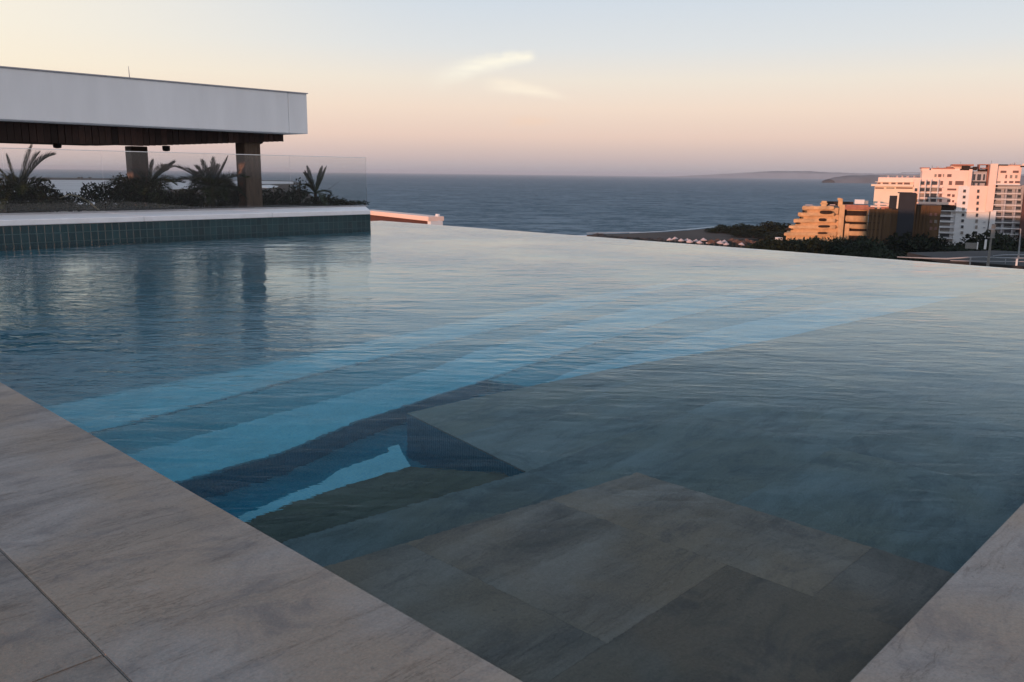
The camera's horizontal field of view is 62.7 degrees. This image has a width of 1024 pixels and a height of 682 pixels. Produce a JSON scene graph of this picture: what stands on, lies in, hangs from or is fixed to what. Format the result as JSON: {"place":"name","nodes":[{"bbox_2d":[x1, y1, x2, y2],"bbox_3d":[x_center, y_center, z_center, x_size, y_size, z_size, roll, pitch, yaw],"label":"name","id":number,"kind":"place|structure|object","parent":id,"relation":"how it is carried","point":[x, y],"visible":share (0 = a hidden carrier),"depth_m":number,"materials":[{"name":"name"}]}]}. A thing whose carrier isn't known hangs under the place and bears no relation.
{"place":"outdoors","nodes":[
{"label":"outdoors","id":0,"kind":"place"},
{"bbox_2d":[0,180,293,204],"bbox_3d":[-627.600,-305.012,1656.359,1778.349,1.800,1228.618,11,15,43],"label":"sand flat","id":1,"kind":"structure","parent":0,"point":[68,186],"depth_m":1683.24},
{"bbox_2d":[262,185,277,187],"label":"surf pool","id":2,"kind":"structure","parent":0,"point":[267,186],"depth_m":1662.58,"materials":[{"name":"liquid"}]},
{"bbox_2d":[334,199,369,205],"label":"shrub","id":3,"kind":"object","parent":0,"point":[351,202],"visible":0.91,"depth_m":26.40,"materials":[{"name":"green plant"}]},
{"bbox_2d":[370,210,443,224],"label":"parapet","id":4,"kind":"structure","parent":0,"point":[393,216],"depth_m":38.47,"materials":[{"name":"white concrete"}]},
{"bbox_2d":[0,177,867,247],"bbox_3d":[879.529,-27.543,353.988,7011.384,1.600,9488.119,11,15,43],"label":"ground","id":5,"kind":"structure","parent":0,"point":[284,186],"depth_m":1185.53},
{"bbox_2d":[707,224,727,232],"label":"tree","id":6,"kind":"object","parent":5,"relation":"on","point":[719,228],"visible":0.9,"depth_m":463.32,"materials":[{"name":"green plant"}]},
{"bbox_2d":[724,227,746,232],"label":"tree","id":7,"kind":"object","parent":5,"relation":"on","point":[729,229],"visible":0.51,"depth_m":459.45,"materials":[{"name":"green plant"}]},
{"bbox_2d":[726,230,747,237],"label":"tree","id":8,"kind":"object","parent":5,"relation":"on","point":[735,233],"visible":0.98,"depth_m":434.37,"materials":[{"name":"green plant"}]},
{"bbox_2d":[731,223,761,232],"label":"tree","id":9,"kind":"object","parent":5,"relation":"on","point":[742,226],"visible":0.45,"depth_m":452.97,"materials":[{"name":"green plant"}]},
{"bbox_2d":[741,230,760,237],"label":"tree","id":10,"kind":"object","parent":5,"relation":"on","point":[750,234],"visible":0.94,"depth_m":431.23,"materials":[{"name":"green plant"}]},
{"bbox_2d":[750,239,778,250],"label":"tree","id":11,"kind":"object","parent":5,"relation":"on","point":[756,245],"visible":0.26,"depth_m":298.05,"materials":[{"name":"green plant"}]},
{"bbox_2d":[755,231,776,238],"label":"tree","id":12,"kind":"object","parent":5,"relation":"on","point":[762,235],"visible":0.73,"depth_m":427.60,"materials":[{"name":"green plant"}]},
{"bbox_2d":[751,221,790,233],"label":"tree","id":13,"kind":"object","parent":5,"relation":"on","point":[766,225],"visible":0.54,"depth_m":438.97,"materials":[{"name":"green plant"}]},
{"bbox_2d":[764,231,785,239],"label":"tree","id":14,"kind":"object","parent":5,"relation":"on","point":[777,234],"visible":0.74,"depth_m":421.37,"materials":[{"name":"green plant"}]},
{"bbox_2d":[765,225,790,233],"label":"tree","id":15,"kind":"object","parent":5,"relation":"on","point":[780,226],"visible":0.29,"depth_m":437.51,"materials":[{"name":"green plant"}]},
{"bbox_2d":[761,239,798,251],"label":"tree","id":16,"kind":"object","parent":5,"relation":"on","point":[774,247],"visible":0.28,"depth_m":293.25,"materials":[{"name":"green plant"}]},
{"bbox_2d":[766,238,801,250],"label":"tree","id":17,"kind":"object","parent":5,"relation":"on","point":[778,241],"visible":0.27,"depth_m":294.05,"materials":[{"name":"green plant"}]},
{"bbox_2d":[778,241,806,252],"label":"tree","id":18,"kind":"object","parent":5,"relation":"on","point":[786,247],"visible":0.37,"depth_m":292.21,"materials":[{"name":"green plant"}]},
{"bbox_2d":[782,237,820,243],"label":"tree","id":19,"kind":"object","parent":5,"relation":"on","point":[794,239],"visible":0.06,"depth_m":305.87,"materials":[{"name":"green plant"}]},
{"bbox_2d":[794,240,825,253],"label":"tree","id":20,"kind":"object","parent":5,"relation":"on","point":[800,244],"visible":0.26,"depth_m":296.37,"materials":[{"name":"green plant"}]},
{"bbox_2d":[802,235,846,254],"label":"tree","id":21,"kind":"object","parent":5,"relation":"on","point":[832,248],"visible":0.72,"depth_m":292.62,"materials":[{"name":"green plant"}]},
{"bbox_2d":[824,236,856,243],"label":"tree","id":22,"kind":"object","parent":5,"relation":"on","point":[834,239],"visible":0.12,"depth_m":307.93,"materials":[{"name":"green plant"}]},
{"bbox_2d":[842,235,874,254],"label":"tree","id":23,"kind":"object","parent":5,"relation":"on","point":[858,241],"visible":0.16,"depth_m":284.82,"materials":[{"name":"green plant"}]},
{"bbox_2d":[844,237,888,252],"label":"tree","id":24,"kind":"object","parent":5,"relation":"on","point":[880,246],"visible":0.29,"depth_m":284.42,"materials":[{"name":"green plant"}]},
{"bbox_2d":[856,248,895,258],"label":"tree","id":25,"kind":"object","parent":5,"relation":"on","point":[880,254],"visible":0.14,"depth_m":265.46,"materials":[{"name":"green plant"}]},
{"bbox_2d":[876,252,898,259],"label":"tree","id":26,"kind":"object","parent":5,"relation":"on","point":[897,258],"visible":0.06,"depth_m":264.99,"materials":[{"name":"green plant"}]},
{"bbox_2d":[876,250,910,257],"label":"tree","id":27,"kind":"object","parent":5,"relation":"on","point":[904,254],"visible":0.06,"depth_m":267.58,"materials":[{"name":"green plant"}]},
{"bbox_2d":[881,252,909,259],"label":"tree","id":28,"kind":"object","parent":5,"relation":"on","point":[892,257],"visible":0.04,"depth_m":263.58,"materials":[{"name":"green plant"}]},
{"bbox_2d":[882,232,917,251],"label":"tree","id":29,"kind":"object","parent":5,"relation":"on","point":[891,237],"visible":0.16,"depth_m":294.32,"materials":[{"name":"green plant"}]},
{"bbox_2d":[877,238,923,253],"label":"tree","id":30,"kind":"object","parent":5,"relation":"on","point":[903,248],"visible":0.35,"depth_m":289.60,"materials":[{"name":"green plant"}]},
{"bbox_2d":[867,192,940,247],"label":"brown building","id":31,"kind":"structure","parent":5,"relation":"on","point":[912,216],"depth_m":296.01,"materials":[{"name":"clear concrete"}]},
{"bbox_2d":[905,258,929,261],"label":"tree","id":32,"kind":"object","parent":5,"relation":"on","point":[918,259],"visible":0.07,"depth_m":262.38,"materials":[{"name":"green plant"}]},
{"bbox_2d":[895,231,949,251],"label":"tree","id":33,"kind":"object","parent":5,"relation":"on","point":[932,244],"visible":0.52,"depth_m":288.96,"materials":[{"name":"green plant"}]},
{"bbox_2d":[871,161,1023,244],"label":"hotel","id":34,"kind":"structure","parent":5,"relation":"on","point":[967,198],"depth_m":322.56,"materials":[{"name":"white concrete"}]},
{"bbox_2d":[896,187,912,188],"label":"window","id":35,"kind":"structure","parent":34,"relation":"in","point":[896,187],"depth_m":332.53,"materials":[{"name":"beige glass"}]},
{"bbox_2d":[939,222,949,225],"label":"window","id":36,"kind":"structure","parent":34,"relation":"in","point":[941,223],"depth_m":327.37,"materials":[{"name":"grey glass"}]},
{"bbox_2d":[940,228,949,231],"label":"window","id":37,"kind":"structure","parent":34,"relation":"in","point":[941,229],"depth_m":327.65,"materials":[{"name":"grey glass"}]},
{"bbox_2d":[940,217,950,220],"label":"window","id":38,"kind":"structure","parent":34,"relation":"in","point":[941,218],"depth_m":326.93,"materials":[{"name":"grey glass"}]},
{"bbox_2d":[941,211,950,214],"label":"window","id":39,"kind":"structure","parent":34,"relation":"in","point":[942,212],"depth_m":326.53,"materials":[{"name":"grey glass"}]},
{"bbox_2d":[955,181,963,184],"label":"window","id":40,"kind":"structure","parent":34,"relation":"in","point":[956,182],"depth_m":322.93,"materials":[{"name":"grey glass"}]},
{"bbox_2d":[976,174,981,180],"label":"window","id":41,"kind":"structure","parent":34,"relation":"in","point":[978,175],"depth_m":321.08,"materials":[{"name":"grey glass"}]},
{"bbox_2d":[1004,212,1011,215],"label":"window","id":42,"kind":"structure","parent":34,"relation":"in","point":[1006,213],"depth_m":318.74,"materials":[{"name":"grey glass"}]},
{"bbox_2d":[937,244,968,251],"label":"tree","id":43,"kind":"object","parent":5,"relation":"on","point":[952,248],"visible":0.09,"depth_m":290.21,"materials":[{"name":"green plant"}]},
{"bbox_2d":[945,241,967,250],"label":"tree","id":44,"kind":"object","parent":5,"relation":"on","point":[956,245],"visible":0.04,"depth_m":300.43,"materials":[{"name":"green plant"}]},
{"bbox_2d":[961,231,982,242],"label":"tree","id":45,"kind":"object","parent":5,"relation":"on","point":[969,235],"visible":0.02,"depth_m":304.33,"materials":[{"name":"green plant"}]},
{"bbox_2d":[971,241,997,250],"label":"tree","id":46,"kind":"object","parent":5,"relation":"on","point":[981,246],"visible":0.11,"depth_m":289.58,"materials":[{"name":"green plant"}]},
{"bbox_2d":[972,229,1016,250],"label":"tree","id":47,"kind":"object","parent":5,"relation":"on","point":[1001,243],"visible":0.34,"depth_m":287.81,"materials":[{"name":"green plant"}]},
{"bbox_2d":[967,232,1023,251],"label":"tree","id":48,"kind":"object","parent":5,"relation":"on","point":[1014,241],"visible":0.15,"depth_m":292.24,"materials":[{"name":"green plant"}]},
{"bbox_2d":[1018,164,1023,240],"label":"maroon building","id":49,"kind":"structure","parent":5,"relation":"on","point":[1021,226],"depth_m":313.76,"materials":[{"name":"brick"}]},
{"bbox_2d":[0,168,874,234],"bbox_3d":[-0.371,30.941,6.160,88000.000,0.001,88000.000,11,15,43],"label":"sea","id":50,"kind":"structure","parent":0,"point":[577,204],"depth_m":1210.58,"materials":[{"name":"liquid"}]},
{"bbox_2d":[577,226,717,235],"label":"surf","id":51,"kind":"structure","parent":50,"relation":"on","point":[644,232],"depth_m":471.20,"materials":[{"name":"liquid"}]},
{"bbox_2d":[0,221,1023,681],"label":"pool water","id":52,"kind":"structure","parent":0,"point":[534,457],"depth_m":5.47,"materials":[{"name":"blue liquid"}]},
{"bbox_2d":[0,0,1023,175],"label":"sky","id":53,"kind":"structure","parent":0,"point":[527,87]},
{"bbox_2d":[587,225,788,241],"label":"beach","id":54,"kind":"structure","parent":0,"point":[698,234],"depth_m":438.43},
{"bbox_2d":[784,198,869,241],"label":"terraced building","id":55,"kind":"structure","parent":0,"point":[844,220],"depth_m":319.97,"materials":[{"name":"beige paint"}]},
{"bbox_2d":[854,199,867,203],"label":"rooftop plant hut","id":56,"kind":"object","parent":55,"relation":"on","point":[859,201],"visible":1,"depth_m":319.62,"materials":[{"name":"white paint"}]},
{"bbox_2d":[668,171,1023,178],"bbox_3d":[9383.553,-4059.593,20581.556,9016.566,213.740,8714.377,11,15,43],"label":"headland","id":57,"kind":"structure","parent":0,"point":[798,174],"depth_m":20059.64,"materials":[{"name":"grey stone"}]},
{"bbox_2d":[821,175,1023,184],"bbox_3d":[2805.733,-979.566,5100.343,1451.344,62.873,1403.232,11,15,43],"label":"headland","id":58,"kind":"structure","parent":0,"point":[859,179],"depth_m":5027.28,"materials":[{"name":"grey stone"}]},
{"bbox_2d":[907,250,1023,268],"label":"road deck","id":59,"kind":"structure","parent":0,"point":[963,261],"depth_m":123.84,"materials":[{"name":"concrete"}]},
{"bbox_2d":[900,254,1023,264],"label":"road railing","id":60,"kind":"object","parent":59,"relation":"on","point":[1005,258],"visible":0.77,"depth_m":114.89,"materials":[{"name":"grey metal"}]},
{"bbox_2d":[965,239,986,248],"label":"boundary wall","id":61,"kind":"structure","parent":0,"point":[971,245],"depth_m":273.98,"materials":[{"name":"concrete"}]},
{"bbox_2d":[986,224,995,266],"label":"utility pole","id":62,"kind":"object","parent":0,"point":[993,226],"visible":0.82,"depth_m":111.56,"materials":[{"name":"metal"}]},
{"bbox_2d":[989,229,1020,257],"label":"street lamp","id":63,"kind":"object","parent":62,"relation":"attached to","point":[1018,256],"visible":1,"depth_m":109.35,"materials":[{"name":"grey metal"}]},
{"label":"terrace slab","id":64,"kind":"structure","parent":0,"visible":0},
{"bbox_2d":[0,66,307,207],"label":"pavilion","id":65,"kind":"structure","parent":64,"relation":"on","point":[57,109],"depth_m":20.84,"materials":[{"name":"white paint"}]},
{"bbox_2d":[0,201,344,212],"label":"planting bed","id":66,"kind":"object","parent":64,"relation":"on","point":[301,204],"visible":0.3,"depth_m":23.71,"materials":[{"name":"soil"}]},
{"bbox_2d":[0,178,41,211],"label":"shrub","id":67,"kind":"object","parent":66,"relation":"on","point":[9,205],"visible":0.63,"depth_m":19.90,"materials":[{"name":"green plant"}]},
{"bbox_2d":[0,144,62,211],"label":"palm","id":68,"kind":"object","parent":66,"relation":"on","point":[22,180],"visible":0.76,"depth_m":20.29,"materials":[{"name":"green plant"}]},
{"bbox_2d":[11,178,66,211],"bbox_3d":[-11.445,-3.510,20.453,1.030,0.901,1.392,2,11,7],"label":"shrub","id":69,"kind":"object","parent":66,"relation":"on","point":[46,201],"visible":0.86,"depth_m":20.17,"materials":[{"name":"green plant"}]},
{"bbox_2d":[51,192,88,211],"bbox_3d":[-11.211,-3.497,21.169,0.841,0.552,1.023,11,15,43],"label":"shrub","id":70,"kind":"object","parent":66,"relation":"on","point":[70,204],"visible":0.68,"depth_m":21.11,"materials":[{"name":"green plant"}]},
{"bbox_2d":[60,194,99,209],"bbox_3d":[-10.690,-3.420,20.803,0.051,0.448,0.930,11,15,43],"label":"dry palm stalk","id":71,"kind":"object","parent":66,"relation":"on","point":[94,206],"visible":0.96,"depth_m":20.85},
{"bbox_2d":[79,181,145,210],"bbox_3d":[-10.414,-3.767,21.919,1.593,0.804,0.872,-6,13,-31],"label":"shrub","id":72,"kind":"object","parent":66,"relation":"on","point":[97,198],"visible":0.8,"depth_m":21.72,"materials":[{"name":"green plant"}]},
{"bbox_2d":[110,172,164,209],"bbox_3d":[-9.853,-3.904,22.082,1.386,1.023,0.848,-5,13,-27],"label":"shrub","id":73,"kind":"object","parent":66,"relation":"on","point":[148,201],"visible":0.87,"depth_m":21.96,"materials":[{"name":"green plant"}]},
{"bbox_2d":[102,158,185,208],"bbox_3d":[-9.919,-4.182,22.580,1.870,1.455,2.386,11,15,43],"label":"palm","id":74,"kind":"object","parent":66,"relation":"on","point":[160,171],"visible":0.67,"depth_m":22.38,"materials":[{"name":"green plant"}]},
{"bbox_2d":[153,189,205,209],"bbox_3d":[-9.054,-3.841,22.907,1.082,0.599,1.712,11,15,43],"label":"shrub","id":75,"kind":"object","parent":66,"relation":"on","point":[192,200],"visible":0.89,"depth_m":22.71,"materials":[{"name":"green plant"}]},
{"bbox_2d":[175,186,221,207],"bbox_3d":[-9.130,-4.248,24.665,1.431,0.710,1.127,-7,13,-33],"label":"shrub","id":76,"kind":"object","parent":66,"relation":"on","point":[201,198],"visible":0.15,"depth_m":24.53,"materials":[{"name":"green plant"}]},
{"bbox_2d":[174,156,249,208],"bbox_3d":[-8.383,-4.418,23.560,2.083,1.573,1.829,11,15,43],"label":"palm","id":77,"kind":"object","parent":66,"relation":"on","point":[215,179],"visible":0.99,"depth_m":23.37,"materials":[{"name":"green plant"}]},
{"bbox_2d":[209,186,241,207],"bbox_3d":[-8.138,-4.103,24.040,1.066,0.710,1.087,11,15,43],"label":"shrub","id":78,"kind":"object","parent":66,"relation":"on","point":[225,203],"visible":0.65,"depth_m":23.95,"materials":[{"name":"green plant"}]},
{"bbox_2d":[262,186,296,202],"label":"shrub","id":79,"kind":"object","parent":66,"relation":"on","point":[277,191],"visible":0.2,"depth_m":26.38,"materials":[{"name":"green plant"}]},
{"bbox_2d":[262,192,300,205],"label":"shrub","id":80,"kind":"object","parent":66,"relation":"on","point":[284,199],"visible":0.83,"depth_m":25.15,"materials":[{"name":"green plant"}]},
{"bbox_2d":[286,177,309,202],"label":"shrub","id":81,"kind":"object","parent":66,"relation":"on","point":[302,196],"visible":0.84,"depth_m":25.64,"materials":[{"name":"green plant"}]},
{"bbox_2d":[298,165,332,205],"bbox_3d":[-6.260,-4.675,25.874,1.357,1.468,1.114,0,11,-3],"label":"palm","id":82,"kind":"object","parent":66,"relation":"on","point":[311,184],"visible":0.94,"depth_m":25.82,"materials":[{"name":"green plant"}]},
{"bbox_2d":[306,193,346,205],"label":"shrub","id":83,"kind":"object","parent":66,"relation":"on","point":[331,201],"visible":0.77,"depth_m":26.05,"materials":[{"name":"green plant"}]},
{"bbox_3d":[-1.880,-0.472,14.835,21.643,1.788,15.527,11,15,43],"label":"swimming pool","id":84,"kind":"object","parent":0,"visible":0},
{"bbox_2d":[0,206,370,243],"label":"planter wall","id":85,"kind":"structure","parent":84,"relation":"on","point":[28,228],"depth_m":19.97,"materials":[{"name":"teal tile"}]},
{"bbox_2d":[0,148,367,214],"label":"glass railing","id":86,"kind":"object","parent":85,"relation":"on","point":[105,211],"visible":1,"depth_m":21.91,"materials":[{"name":"clear glass"}]},
{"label":"deck bed","id":87,"kind":"structure","parent":0,"visible":0},
{"bbox_2d":[0,382,1023,681],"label":"pool deck","id":88,"kind":"structure","parent":87,"relation":"on","point":[116,564],"depth_m":3.04,"materials":[{"name":"stone"}]}
]}

